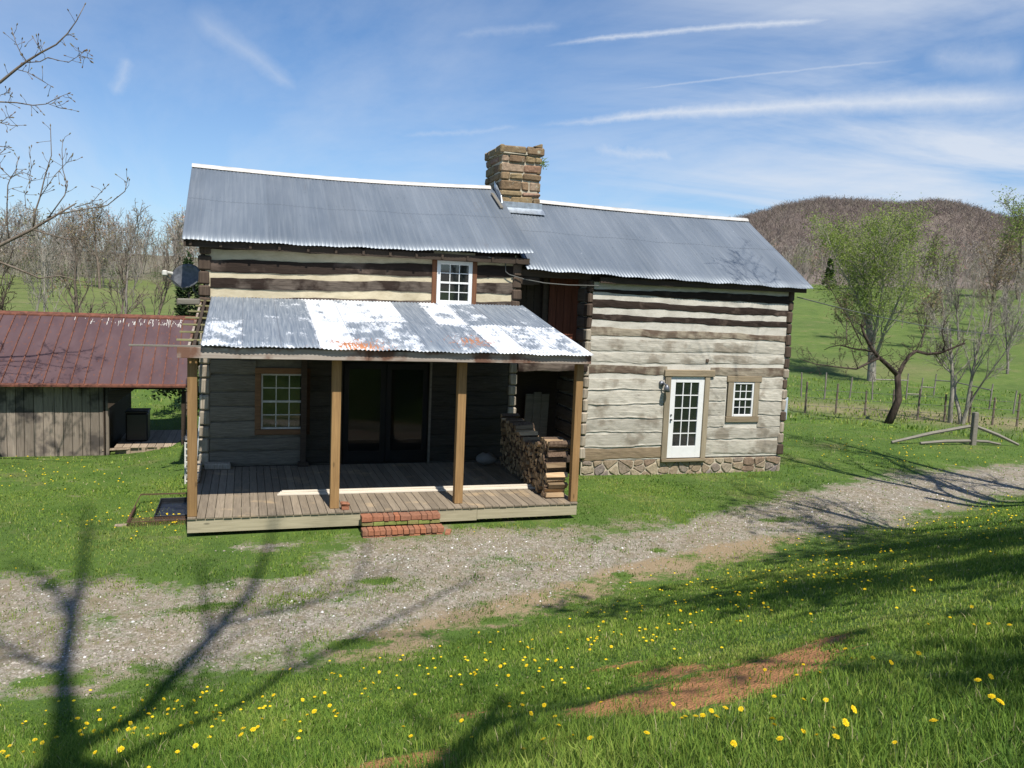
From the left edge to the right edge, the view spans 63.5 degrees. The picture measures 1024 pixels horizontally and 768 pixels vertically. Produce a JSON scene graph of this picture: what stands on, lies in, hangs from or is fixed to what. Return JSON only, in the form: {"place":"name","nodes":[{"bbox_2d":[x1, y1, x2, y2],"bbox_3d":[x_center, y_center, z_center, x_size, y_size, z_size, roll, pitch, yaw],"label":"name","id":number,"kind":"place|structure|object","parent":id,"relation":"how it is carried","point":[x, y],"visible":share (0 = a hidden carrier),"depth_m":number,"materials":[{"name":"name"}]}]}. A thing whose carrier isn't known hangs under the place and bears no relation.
{"place":"outdoors","nodes":[
{"label":"outdoors","id":0,"kind":"place"},
{"bbox_2d":[476,452,496,464],"bbox_3d":[-0.584,1.700,18.885,0.500,0.285,0.390,0,6,-18],"label":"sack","id":1,"kind":"object","parent":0,"point":[488,458],"visible":1,"depth_m":18.76,"materials":[{"name":"fabric"}]},
{"bbox_2d":[0,204,1023,767],"bbox_3d":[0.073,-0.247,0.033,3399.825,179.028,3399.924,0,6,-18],"label":"ground","id":2,"kind":"structure","parent":0,"point":[812,326],"depth_m":13.11,"materials":[{"name":"green plant"}]},
{"bbox_2d":[0,230,17,310],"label":"bare tree","id":3,"kind":"object","parent":2,"relation":"on","point":[2,303],"visible":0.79,"depth_m":38.65,"materials":[{"name":"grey plant"}]},
{"bbox_2d":[11,226,63,310],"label":"bare tree","id":4,"kind":"object","parent":2,"relation":"on","point":[32,282],"visible":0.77,"depth_m":49.49,"materials":[{"name":"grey plant"}]},
{"bbox_2d":[30,231,66,311],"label":"bare tree","id":5,"kind":"object","parent":2,"relation":"on","point":[49,268],"visible":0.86,"depth_m":44.07,"materials":[{"name":"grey plant"}]},
{"bbox_2d":[0,3,129,297],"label":"young tree","id":6,"kind":"object","parent":2,"relation":"on","point":[34,227],"visible":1,"depth_m":18.49,"materials":[{"name":"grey plant"}]},
{"bbox_2d":[53,226,107,312],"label":"bare tree","id":7,"kind":"object","parent":2,"relation":"on","point":[74,299],"visible":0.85,"depth_m":40.10,"materials":[{"name":"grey plant"}]},
{"bbox_2d":[61,196,123,288],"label":"budding tree","id":8,"kind":"object","parent":2,"relation":"on","point":[96,217],"visible":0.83,"depth_m":107.31,"materials":[{"name":"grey plant"}]},
{"bbox_2d":[0,310,199,456],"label":"barn","id":9,"kind":"structure","parent":2,"relation":"on","point":[68,371],"depth_m":23.22,"materials":[{"name":"red metal"}]},
{"bbox_2d":[100,241,148,313],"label":"bare tree","id":10,"kind":"object","parent":2,"relation":"on","point":[123,264],"visible":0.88,"depth_m":42.30,"materials":[{"name":"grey plant"}]},
{"bbox_2d":[97,200,156,313],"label":"bare tree","id":11,"kind":"object","parent":2,"relation":"on","point":[135,281],"visible":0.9,"depth_m":46.33,"materials":[{"name":"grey plant"}]},
{"bbox_2d":[102,430,186,453],"bbox_3d":[-10.923,1.771,25.027,2.200,0.250,3.099,0,6,-18],"label":"pallet","id":12,"kind":"object","parent":2,"relation":"on","point":[158,439],"visible":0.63,"depth_m":24.32,"materials":[{"name":"beige wood"}]},
{"bbox_2d":[125,408,150,440],"bbox_3d":[-11.142,1.210,24.678,0.640,0.900,0.740,0,6,-18],"label":"storage bin","id":13,"kind":"object","parent":12,"relation":"on","point":[137,424],"visible":1,"depth_m":24.36,"materials":[{"name":"black plastic"}]},
{"bbox_2d":[126,492,186,526],"bbox_3d":[-6.467,2.296,15.335,0.990,0.105,2.083,0,6,-18],"label":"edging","id":14,"kind":"object","parent":2,"relation":"on","point":[131,519],"visible":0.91,"depth_m":14.49,"materials":[{"name":"wood"}]},
{"bbox_2d":[154,497,186,520],"bbox_3d":[-6.251,2.302,15.334,0.580,0.090,1.300,0,6,-18],"label":"metal tray","id":15,"kind":"object","parent":14,"relation":"in","point":[171,506],"visible":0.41,"depth_m":15.41,"materials":[{"name":"grey metal"}]},
{"bbox_2d":[135,243,182,315],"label":"bare tree","id":16,"kind":"object","parent":2,"relation":"on","point":[167,283],"visible":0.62,"depth_m":41.96,"materials":[{"name":"grey plant"}]},
{"bbox_2d":[149,250,200,415],"bbox_3d":[-12.051,-1.796,30.771,2.684,6.340,2.921,0,6,-18],"label":"cedar tree","id":17,"kind":"object","parent":2,"relation":"on","point":[181,310],"visible":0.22,"depth_m":30.44,"materials":[{"name":"green plant"}]},
{"bbox_2d":[183,434,200,483],"bbox_3d":[-6.940,1.671,18.005,0.388,1.145,0.400,0,6,-18],"label":"lattice stand","id":18,"kind":"object","parent":2,"relation":"on","point":[185,458],"visible":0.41,"depth_m":17.82,"materials":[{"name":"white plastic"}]},
{"bbox_2d":[360,511,443,537],"bbox_3d":[-1.935,2.482,14.515,1.422,0.374,0.526,0,6,-18],"label":"brick step","id":19,"kind":"object","parent":2,"relation":"on","point":[396,518],"visible":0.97,"depth_m":14.43,"materials":[{"name":"red brick"}]},
{"bbox_2d":[445,529,451,534],"bbox_3d":[-1.126,2.621,14.599,0.098,0.074,0.266,3,6,2],"label":"brick","id":20,"kind":"object","parent":2,"relation":"on","point":[447,531],"visible":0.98,"depth_m":14.54,"materials":[{"name":"brick"}]},
{"bbox_2d":[129,144,812,532],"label":"log house","id":21,"kind":"structure","parent":2,"relation":"on","point":[349,332],"depth_m":18.81,"materials":[{"name":"wood"}]},
{"bbox_2d":[162,264,200,296],"bbox_3d":[-6.867,-1.987,17.320,0.788,1.066,0.635,0,6,-18],"label":"satellite dish","id":22,"kind":"object","parent":21,"relation":"attached to","point":[185,276],"visible":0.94,"depth_m":17.44,"materials":[{"name":"grey metal"}]},
{"bbox_2d":[255,367,310,434],"bbox_3d":[-4.957,0.371,17.896,1.150,1.447,0.130,0,6,-18],"label":"window","id":23,"kind":"structure","parent":21,"relation":"in","point":[277,390],"depth_m":17.88,"materials":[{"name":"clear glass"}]},
{"bbox_2d":[341,506,348,509],"bbox_3d":[-2.949,2.182,14.630,0.134,0.062,0.124,0,6,-18],"label":"brick","id":24,"kind":"object","parent":21,"relation":"on","point":[344,507],"visible":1,"depth_m":14.58,"materials":[{"name":"red brick"}]},
{"bbox_2d":[340,501,349,505],"bbox_3d":[-2.946,2.118,14.616,0.168,0.082,0.153,0,6,-18],"label":"brick","id":25,"kind":"object","parent":24,"relation":"on","point":[343,503],"visible":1,"depth_m":14.57,"materials":[{"name":"brick"}]},
{"bbox_2d":[342,363,428,462],"bbox_3d":[-2.838,0.650,18.632,1.880,2.240,0.050,0,6,-18],"label":"porch door","id":26,"kind":"structure","parent":21,"relation":"in","point":[366,388],"depth_m":18.61,"materials":[{"name":"black glass"}]},
{"bbox_2d":[279,486,531,493],"bbox_3d":[-1.917,2.074,16.218,5.113,0.026,0.075,1,6,-17],"label":"trim board","id":27,"kind":"object","parent":21,"relation":"on","point":[403,489],"depth_m":16.15,"materials":[{"name":"beige wood"}]},
{"bbox_2d":[282,484,531,492],"bbox_3d":[-1.950,2.040,16.257,4.953,0.026,0.075,1,6,-17],"label":"trim board","id":28,"kind":"object","parent":27,"relation":"on","point":[389,488],"depth_m":16.19,"materials":[{"name":"beige wood"}]},
{"bbox_2d":[277,487,534,495],"bbox_3d":[-1.904,2.084,16.128,5.143,0.026,0.075,1,6,-17],"label":"trim board","id":29,"kind":"object","parent":21,"relation":"on","point":[362,492],"depth_m":16.05,"materials":[{"name":"beige wood"}]},
{"bbox_2d":[431,260,476,304],"bbox_3d":[-1.313,-2.284,18.760,1.040,1.210,0.120,0,6,-18],"label":"window","id":30,"kind":"structure","parent":21,"relation":"in","point":[454,282],"depth_m":18.73,"materials":[{"name":"white paint"}]},
{"bbox_2d":[524,392,548,436],"bbox_3d":[0.615,0.917,21.417,0.648,1.450,0.144,0,6,-18],"label":"plank panel","id":31,"kind":"object","parent":21,"relation":"on","point":[536,409],"visible":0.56,"depth_m":21.37,"materials":[{"name":"grey wood"}]},
{"bbox_2d":[545,492,564,496],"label":"firewood log","id":32,"kind":"object","parent":21,"relation":"on","point":[555,494],"visible":1,"depth_m":16.05,"materials":[{"name":"brown wood"}]},
{"bbox_2d":[660,370,714,461],"bbox_3d":[4.413,0.803,20.938,1.420,2.330,0.180,0,6,-18],"label":"door","id":33,"kind":"structure","parent":21,"relation":"in","point":[685,408],"depth_m":20.94,"materials":[{"name":"white paint"}]},
{"bbox_2d":[725,376,761,421],"bbox_3d":[5.960,0.386,21.414,1.030,1.194,0.130,0,6,-18],"label":"window","id":34,"kind":"structure","parent":21,"relation":"in","point":[742,395],"depth_m":21.39,"materials":[{"name":"white paint"}]},
{"bbox_2d":[797,297,1023,335],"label":"overhead cable","id":35,"kind":"object","parent":21,"relation":"attached to","point":[901,321],"visible":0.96,"depth_m":26.28,"materials":[{"name":"grey metal"}]},
{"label":"firewood log","id":36,"kind":"object","parent":21,"relation":"on","visible":0},
{"bbox_2d":[544,487,564,491],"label":"firewood log","id":37,"kind":"object","parent":36,"relation":"on","point":[546,489],"visible":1,"depth_m":16.09,"materials":[{"name":"brown wood"}]},
{"bbox_2d":[547,482,567,487],"bbox_3d":[0.879,1.962,16.060,0.404,0.116,0.122,2,-30,-21],"label":"firewood log","id":38,"kind":"object","parent":37,"relation":"on","point":[558,485],"visible":1,"depth_m":16.03,"materials":[{"name":"brown wood"}]},
{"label":"firewood log","id":39,"kind":"object","parent":37,"relation":"on","visible":0},
{"bbox_2d":[544,478,564,482],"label":"firewood log","id":40,"kind":"object","parent":39,"relation":"on","point":[549,480],"visible":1,"depth_m":16.06,"materials":[{"name":"brown wood"}]},
{"bbox_2d":[544,472,567,477],"bbox_3d":[0.860,1.762,16.053,0.458,0.110,0.120,1,-8,-16],"label":"firewood log","id":41,"kind":"object","parent":40,"relation":"on","point":[556,474],"visible":1,"depth_m":16.02,"materials":[{"name":"brown wood"}]},
{"bbox_2d":[545,467,565,471],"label":"firewood log","id":42,"kind":"object","parent":41,"relation":"on","point":[561,469],"visible":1,"depth_m":16.07,"materials":[{"name":"brown wood"}]},
{"bbox_2d":[545,462,565,467],"bbox_3d":[0.846,1.566,16.008,0.431,0.109,0.120,1,6,-17],"label":"firewood log","id":43,"kind":"object","parent":42,"relation":"on","point":[554,464],"visible":1,"depth_m":15.97,"materials":[{"name":"brown wood"}]},
{"bbox_2d":[546,458,566,461],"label":"firewood log","id":44,"kind":"object","parent":43,"relation":"on","point":[556,459],"visible":1,"depth_m":16.03,"materials":[{"name":"brown wood"}]},
{"bbox_2d":[546,452,567,456],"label":"firewood log","id":45,"kind":"object","parent":44,"relation":"on","point":[555,454],"visible":1,"depth_m":15.96,"materials":[{"name":"brown wood"}]},
{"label":"firewood log","id":46,"kind":"object","parent":44,"relation":"on","visible":0},
{"bbox_2d":[543,443,547,450],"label":"firewood log","id":47,"kind":"object","parent":46,"relation":"on","point":[545,447],"visible":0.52,"depth_m":16.06,"materials":[{"name":"brown wood"}]},
{"bbox_2d":[548,448,567,451],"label":"firewood log","id":48,"kind":"object","parent":46,"relation":"on","point":[556,449],"visible":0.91,"depth_m":16.01,"materials":[{"name":"brown wood"}]},
{"bbox_2d":[547,440,570,447],"bbox_3d":[0.912,1.162,15.972,0.438,0.154,0.149,1,-4,-15],"label":"firewood log","id":49,"kind":"object","parent":48,"relation":"on","point":[559,444],"visible":1,"depth_m":15.93,"materials":[{"name":"brown wood"}]},
{"bbox_2d":[0,437,1021,767],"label":"dandelions","id":50,"kind":"object","parent":2,"relation":"on","point":[520,641],"visible":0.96,"depth_m":8.86,"materials":[{"name":"yellow plant"}]},
{"bbox_2d":[0,466,1022,695],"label":"gravel","id":51,"kind":"structure","parent":2,"relation":"on","point":[234,623],"depth_m":11.50,"materials":[{"name":"grey gravel"}]},
{"bbox_2d":[0,374,1023,767],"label":"grass","id":52,"kind":"structure","parent":2,"relation":"on","point":[162,742],"depth_m":6.34,"materials":[{"name":"green plant"}]},
{"bbox_2d":[0,201,1023,334],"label":"woods","id":53,"kind":"object","parent":2,"relation":"on","point":[178,246],"visible":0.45,"depth_m":140.03,"materials":[{"name":"plant"}]},
{"bbox_2d":[730,740,736,751],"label":"dandelion","id":54,"kind":"object","parent":2,"relation":"on","point":[733,743],"visible":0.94,"depth_m":3.63,"materials":[{"name":"yellow plant"}]},
{"bbox_2d":[776,736,782,759],"bbox_3d":[1.144,1.583,3.552,0.030,0.151,0.032,0,6,-19],"label":"dandelion","id":55,"kind":"object","parent":2,"relation":"on","point":[779,738],"visible":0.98,"depth_m":3.54,"materials":[{"name":"yellow plant"}]},
{"bbox_2d":[821,258,836,289],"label":"cedar tree","id":56,"kind":"object","parent":2,"relation":"on","point":[828,270],"visible":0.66,"depth_m":146.24,"materials":[{"name":"green plant"}]},
{"bbox_2d":[832,734,839,758],"bbox_3d":[1.348,1.538,3.461,0.032,0.155,0.029,7,8,38],"label":"dandelion","id":57,"kind":"object","parent":2,"relation":"on","point":[835,736],"visible":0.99,"depth_m":3.45,"materials":[{"name":"yellow plant"}]},
{"bbox_2d":[824,290,861,336],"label":"background tree","id":58,"kind":"object","parent":2,"relation":"on","point":[842,304],"visible":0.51,"depth_m":81.27,"materials":[{"name":"green plant"}]},
{"bbox_2d":[843,718,848,742],"bbox_3d":[1.472,1.555,3.665,0.030,0.145,0.032,8,8,43],"label":"dandelion","id":59,"kind":"object","parent":2,"relation":"on","point":[846,722],"visible":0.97,"depth_m":3.66,"materials":[{"name":"yellow plant"}]},
{"bbox_2d":[851,705,856,726],"bbox_3d":[1.570,1.561,3.817,0.028,0.162,0.026,3,6,8],"label":"dandelion","id":60,"kind":"object","parent":2,"relation":"on","point":[854,709],"visible":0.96,"depth_m":3.81,"materials":[{"name":"yellow plant"}]},
{"bbox_2d":[795,192,941,381],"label":"tree","id":61,"kind":"object","parent":2,"relation":"on","point":[878,231],"visible":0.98,"depth_m":55.93,"materials":[{"name":"green plant"}]},
{"bbox_2d":[729,193,1023,281],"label":"mountain forest","id":62,"kind":"object","parent":2,"relation":"on","point":[948,207],"visible":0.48,"depth_m":512.31,"materials":[{"name":"brown plant"}]},
{"bbox_2d":[791,274,967,423],"bbox_3d":[14.467,-1.375,33.944,8.291,6.191,3.867,0,6,-18],"label":"gnarled tree","id":63,"kind":"object","parent":2,"relation":"on","point":[892,413],"visible":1,"depth_m":33.83,"materials":[{"name":"brown plant"}]},
{"bbox_2d":[800,372,1016,413],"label":"rail fence","id":64,"kind":"object","parent":2,"relation":"on","point":[935,380],"visible":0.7,"depth_m":44.07,"materials":[{"name":"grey wood"}]},
{"bbox_2d":[804,382,1020,426],"bbox_3d":[17.252,0.953,35.920,8.777,1.637,0.288,3,6,8],"label":"wire fence","id":65,"kind":"object","parent":2,"relation":"on","point":[969,415],"visible":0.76,"depth_m":35.89,"materials":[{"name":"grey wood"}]},
{"bbox_2d":[900,276,954,347],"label":"background tree","id":66,"kind":"object","parent":2,"relation":"on","point":[931,299],"visible":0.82,"depth_m":74.20,"materials":[{"name":"plant"}]},
{"bbox_2d":[902,225,976,315],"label":"background tree","id":67,"kind":"object","parent":2,"relation":"on","point":[933,248],"visible":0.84,"depth_m":103.95,"materials":[{"name":"green plant"}]},
{"bbox_2d":[939,264,967,339],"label":"background tree","id":68,"kind":"object","parent":2,"relation":"on","point":[952,294],"visible":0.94,"depth_m":80.42,"materials":[{"name":"grey plant"}]},
{"bbox_2d":[891,412,1018,445],"bbox_3d":[14.922,1.648,27.797,4.927,1.433,0.314,1,6,-14],"label":"split rail remnant","id":69,"kind":"object","parent":2,"relation":"on","point":[974,427],"visible":0.9,"depth_m":27.88,"materials":[{"name":"grey wood"}]},
{"bbox_2d":[922,283,1023,424],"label":"multi stem tree","id":70,"kind":"object","parent":2,"relation":"on","point":[953,397],"visible":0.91,"depth_m":34.89,"materials":[{"name":"grey plant"}]},
{"bbox_2d":[974,678,981,696],"bbox_3d":[2.280,1.505,4.063,0.034,0.128,0.036,3,6,10],"label":"dandelion","id":71,"kind":"object","parent":2,"relation":"on","point":[979,679],"visible":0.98,"depth_m":4.06,"materials":[{"name":"yellow plant"}]},
{"bbox_2d":[988,674,993,690],"bbox_3d":[2.376,1.499,4.115,0.027,0.116,0.026,-1,7,-29],"label":"dandelion","id":72,"kind":"object","parent":2,"relation":"on","point":[991,676],"visible":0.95,"depth_m":4.11,"materials":[{"name":"yellow plant"}]},
{"bbox_2d":[988,694,995,706],"bbox_3d":[2.234,1.489,3.862,0.033,0.087,0.036,5,7,24],"label":"dandelion","id":73,"kind":"object","parent":2,"relation":"on","point":[991,696],"visible":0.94,"depth_m":3.86,"materials":[{"name":"yellow plant"}]},
{"bbox_2d":[969,224,1023,333],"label":"background tree","id":74,"kind":"object","parent":2,"relation":"on","point":[996,266],"visible":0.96,"depth_m":85.25,"materials":[{"name":"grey plant"}]},
{"bbox_2d":[996,698,1003,719],"bbox_3d":[2.167,1.462,3.686,0.037,0.124,0.038,5,7,25],"label":"dandelion","id":75,"kind":"object","parent":2,"relation":"on","point":[1001,701],"visible":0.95,"depth_m":3.68,"materials":[{"name":"yellow plant"}]},
{"bbox_2d":[981,184,1023,299],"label":"background tree","id":76,"kind":"object","parent":2,"relation":"on","point":[1019,220],"visible":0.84,"depth_m":126.66,"materials":[{"name":"green plant"}]},
{"bbox_2d":[983,290,1023,373],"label":"background tree","id":77,"kind":"object","parent":2,"relation":"on","point":[1001,317],"visible":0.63,"depth_m":59.31,"materials":[{"name":"grey plant"}]},
{"bbox_2d":[0,0,1023,256],"label":"sky","id":78,"kind":"structure","parent":0,"point":[725,108],"materials":[{"name":"blue"}]},
{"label":"firewood log","id":79,"kind":"object","parent":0,"visible":0},
{"bbox_2d":[542,454,562,459],"bbox_3d":[0.798,1.415,16.169,0.433,0.112,0.119,-2,-6,-19],"label":"firewood log","id":80,"kind":"object","parent":79,"relation":"on","point":[544,457],"visible":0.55,"depth_m":16.11,"materials":[{"name":"brown wood"}]},
{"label":"firewood log","id":81,"kind":"object","parent":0,"visible":0},
{"bbox_2d":[542,437,564,442],"bbox_3d":[0.813,1.115,16.320,0.429,0.135,0.127,0,6,-17],"label":"firewood log","id":82,"kind":"object","parent":81,"relation":"on","point":[562,438],"visible":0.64,"depth_m":16.31,"materials":[{"name":"brown wood"}]},
{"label":"firewood log","id":83,"kind":"object","parent":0,"visible":0},
{"bbox_2d":[522,437,539,442],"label":"firewood log","id":84,"kind":"object","parent":83,"relation":"on","point":[529,438],"visible":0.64,"depth_m":17.31,"materials":[{"name":"grey wood"}]},
{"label":"firewood log","id":85,"kind":"object","parent":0,"visible":0},
{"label":"firewood log","id":86,"kind":"object","parent":85,"relation":"on","visible":0},
{"bbox_2d":[519,431,537,436],"bbox_3d":[0.350,1.078,17.715,0.432,0.137,0.149,-1,0,-15],"label":"firewood log","id":87,"kind":"object","parent":86,"relation":"on","point":[529,434],"visible":0.93,"depth_m":17.68,"materials":[{"name":"grey wood"}]},
{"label":"firewood log","id":88,"kind":"object","parent":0,"visible":0},
{"bbox_2d":[515,429,534,433],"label":"firewood log","id":89,"kind":"object","parent":88,"relation":"on","point":[525,430],"visible":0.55,"depth_m":17.93,"materials":[{"name":"brown wood"}]},
{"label":"firewood log","id":90,"kind":"object","parent":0,"visible":0},
{"bbox_2d":[515,424,533,429],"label":"firewood log","id":91,"kind":"object","parent":90,"relation":"on","point":[524,427],"visible":1,"depth_m":17.96,"materials":[{"name":"brown wood"}]},
{"bbox_2d":[514,423,534,428],"bbox_3d":[0.271,0.928,18.113,0.438,0.132,0.128,-2,-35,-17],"label":"firewood log","id":92,"kind":"object","parent":90,"relation":"on","point":[524,424],"visible":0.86,"depth_m":18.08,"materials":[{"name":"brown wood"}]},
{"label":"firewood log","id":93,"kind":"object","parent":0,"visible":0},
{"bbox_2d":[511,422,529,427],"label":"firewood log","id":94,"kind":"object","parent":93,"relation":"on","point":[513,424],"visible":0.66,"depth_m":18.16,"materials":[{"name":"brown wood"}]},
{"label":"firewood log","id":95,"kind":"object","parent":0,"visible":0},
{"bbox_2d":[505,418,522,422],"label":"firewood log","id":96,"kind":"object","parent":95,"relation":"on","point":[512,419],"visible":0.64,"depth_m":18.74,"materials":[{"name":"brown wood"}]},
{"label":"firewood log","id":97,"kind":"object","parent":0,"visible":0},
{"bbox_2d":[501,413,519,417],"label":"firewood log","id":98,"kind":"object","parent":97,"relation":"on","point":[510,415],"visible":1,"depth_m":18.92,"materials":[{"name":"brown wood"}]}
]}

